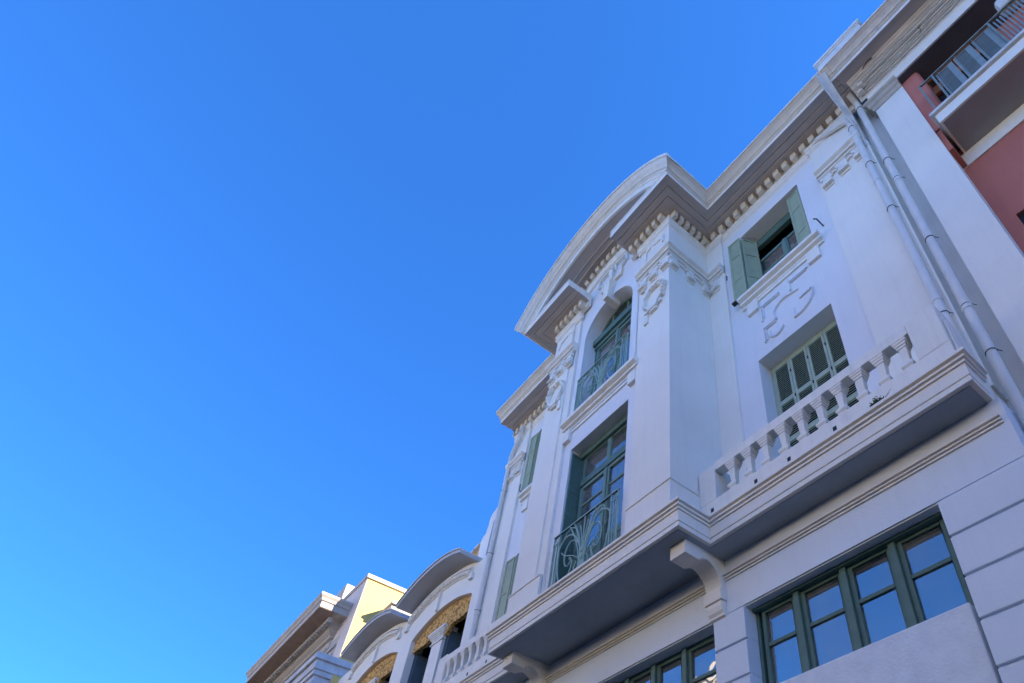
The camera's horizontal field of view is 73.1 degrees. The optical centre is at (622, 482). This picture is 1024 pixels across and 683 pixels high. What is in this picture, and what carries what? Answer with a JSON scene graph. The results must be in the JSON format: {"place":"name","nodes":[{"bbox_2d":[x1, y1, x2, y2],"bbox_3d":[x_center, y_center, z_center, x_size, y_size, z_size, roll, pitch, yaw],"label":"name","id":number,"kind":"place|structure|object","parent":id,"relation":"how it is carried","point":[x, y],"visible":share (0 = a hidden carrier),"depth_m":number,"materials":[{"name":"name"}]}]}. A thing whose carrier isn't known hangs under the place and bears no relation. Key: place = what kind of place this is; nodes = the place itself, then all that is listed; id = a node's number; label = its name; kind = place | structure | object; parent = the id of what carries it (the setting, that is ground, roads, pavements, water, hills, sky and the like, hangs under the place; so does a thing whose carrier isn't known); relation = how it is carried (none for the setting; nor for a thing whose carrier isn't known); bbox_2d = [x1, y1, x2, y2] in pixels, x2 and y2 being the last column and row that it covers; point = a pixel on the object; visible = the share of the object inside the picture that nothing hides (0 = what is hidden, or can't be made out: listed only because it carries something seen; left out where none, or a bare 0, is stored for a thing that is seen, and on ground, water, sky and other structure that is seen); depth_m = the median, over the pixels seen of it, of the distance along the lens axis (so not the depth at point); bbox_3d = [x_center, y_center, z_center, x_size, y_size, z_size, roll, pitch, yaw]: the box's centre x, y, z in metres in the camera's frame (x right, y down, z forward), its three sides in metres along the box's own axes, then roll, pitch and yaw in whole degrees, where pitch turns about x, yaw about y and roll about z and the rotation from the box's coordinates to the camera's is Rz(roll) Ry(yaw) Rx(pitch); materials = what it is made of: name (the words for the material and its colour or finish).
{"place":"outdoors","nodes":[
{"label":"outdoors","id":0,"kind":"place"},
{"bbox_2d":[0,0,884,682],"label":"sky","id":1,"kind":"structure","parent":0,"point":[270,269],"materials":[{"name":"blue"}]},
{"bbox_2d":[434,18,1023,682],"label":"white building","id":2,"kind":"structure","parent":0,"point":[718,470],"depth_m":8.86,"materials":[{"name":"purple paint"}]},
{"bbox_2d":[494,556,517,621],"bbox_3d":[-2.246,2.640,12.963,0.172,2.970,0.513,64,-69,-43],"label":"window","id":3,"kind":"structure","parent":2,"relation":"in","point":[502,605],"depth_m":13.51,"materials":[{"name":"paint"}]},
{"bbox_2d":[519,432,540,492],"bbox_3d":[-2.038,-0.476,15.838,0.541,1.920,0.179,-11,-45,15],"label":"window","id":4,"kind":"structure","parent":2,"relation":"in","point":[534,443],"depth_m":15.86,"materials":[{"name":"green paint"}]},
{"bbox_2d":[555,414,627,582],"bbox_3d":[-0.311,0.269,10.263,0.320,3.100,1.542,31,-50,-26],"label":"french door","id":5,"kind":"structure","parent":2,"relation":"in","point":[598,471],"depth_m":10.74,"materials":[{"name":"green paint"}]},
{"bbox_2d":[591,297,631,394],"bbox_3d":[-0.096,-2.495,12.889,0.200,3.148,1.487,31,-50,-26],"label":"arched window","id":6,"kind":"structure","parent":2,"relation":"in","point":[619,324],"depth_m":13.33,"materials":[{"name":"green paint"}]},
{"bbox_2d":[620,634,716,682],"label":"window","id":7,"kind":"structure","parent":2,"relation":"in","point":[696,663],"depth_m":8.02,"materials":[{"name":"blue glass"}]},
{"bbox_2d":[726,189,823,306],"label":"window","id":8,"kind":"structure","parent":2,"relation":"in","point":[756,266],"depth_m":11.95,"materials":[{"name":"green paint"}]},
{"bbox_2d":[770,319,858,446],"bbox_3d":[2.609,-0.896,8.843,0.102,3.067,1.320,31,-50,-26],"label":"window","id":9,"kind":"structure","parent":2,"relation":"in","point":[822,357],"depth_m":9.48,"materials":[{"name":"paint"}]},
{"bbox_2d":[756,518,974,682],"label":"window","id":10,"kind":"structure","parent":2,"relation":"in","point":[917,578],"depth_m":6.45,"materials":[{"name":"blue glass"}]},
{"bbox_2d":[867,389,890,407],"bbox_3d":[2.582,-0.848,6.836,0.120,0.141,0.286,31,-50,-26],"label":"weed plant","id":11,"kind":"object","parent":2,"relation":"on","point":[875,401],"visible":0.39,"depth_m":6.83,"materials":[{"name":"green plant"}]},
{"bbox_2d":[825,0,1023,363],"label":"red building","id":12,"kind":"structure","parent":0,"point":[938,85],"depth_m":9.16,"materials":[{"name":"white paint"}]},
{"bbox_2d":[939,41,1005,101],"bbox_3d":[5.310,-5.635,9.806,0.212,1.538,1.100,31,-50,-26],"label":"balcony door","id":13,"kind":"structure","parent":12,"relation":"in","point":[943,97],"depth_m":10.45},
{"bbox_2d":[1018,213,1023,223],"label":"window","id":14,"kind":"structure","parent":12,"relation":"in","point":[1021,217],"depth_m":8.09,"materials":[{"name":"black metal"}]},
{"label":"ground","id":15,"kind":"structure","parent":0,"visible":0},
{"bbox_2d":[246,591,353,682],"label":"corniced building","id":16,"kind":"structure","parent":15,"relation":"on","point":[306,635],"depth_m":22.93,"materials":[{"name":"white paint"}]},
{"bbox_2d":[285,651,352,682],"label":"building","id":17,"kind":"structure","parent":15,"relation":"on","point":[319,667],"depth_m":20.05,"materials":[{"name":"white paint"}]},
{"bbox_2d":[329,573,411,682],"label":"yellow building","id":18,"kind":"structure","parent":15,"relation":"on","point":[369,596],"depth_m":22.01,"materials":[{"name":"yellow paint"}]},
{"bbox_2d":[338,507,497,682],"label":"arched building","id":19,"kind":"structure","parent":15,"relation":"on","point":[438,599],"depth_m":16.41,"materials":[{"name":"white paint"}]},
{"bbox_2d":[407,654,429,682],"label":"window","id":20,"kind":"structure","parent":19,"relation":"in","point":[419,664],"depth_m":16.10,"materials":[{"name":"blue glass"}]},
{"bbox_2d":[441,629,463,657],"bbox_3d":[-3.505,4.697,13.645,0.400,4.600,1.210,31,-50,-26],"label":"window","id":21,"kind":"structure","parent":19,"relation":"in","point":[453,641],"depth_m":15.20,"materials":[{"name":"blue glass"}]}
]}

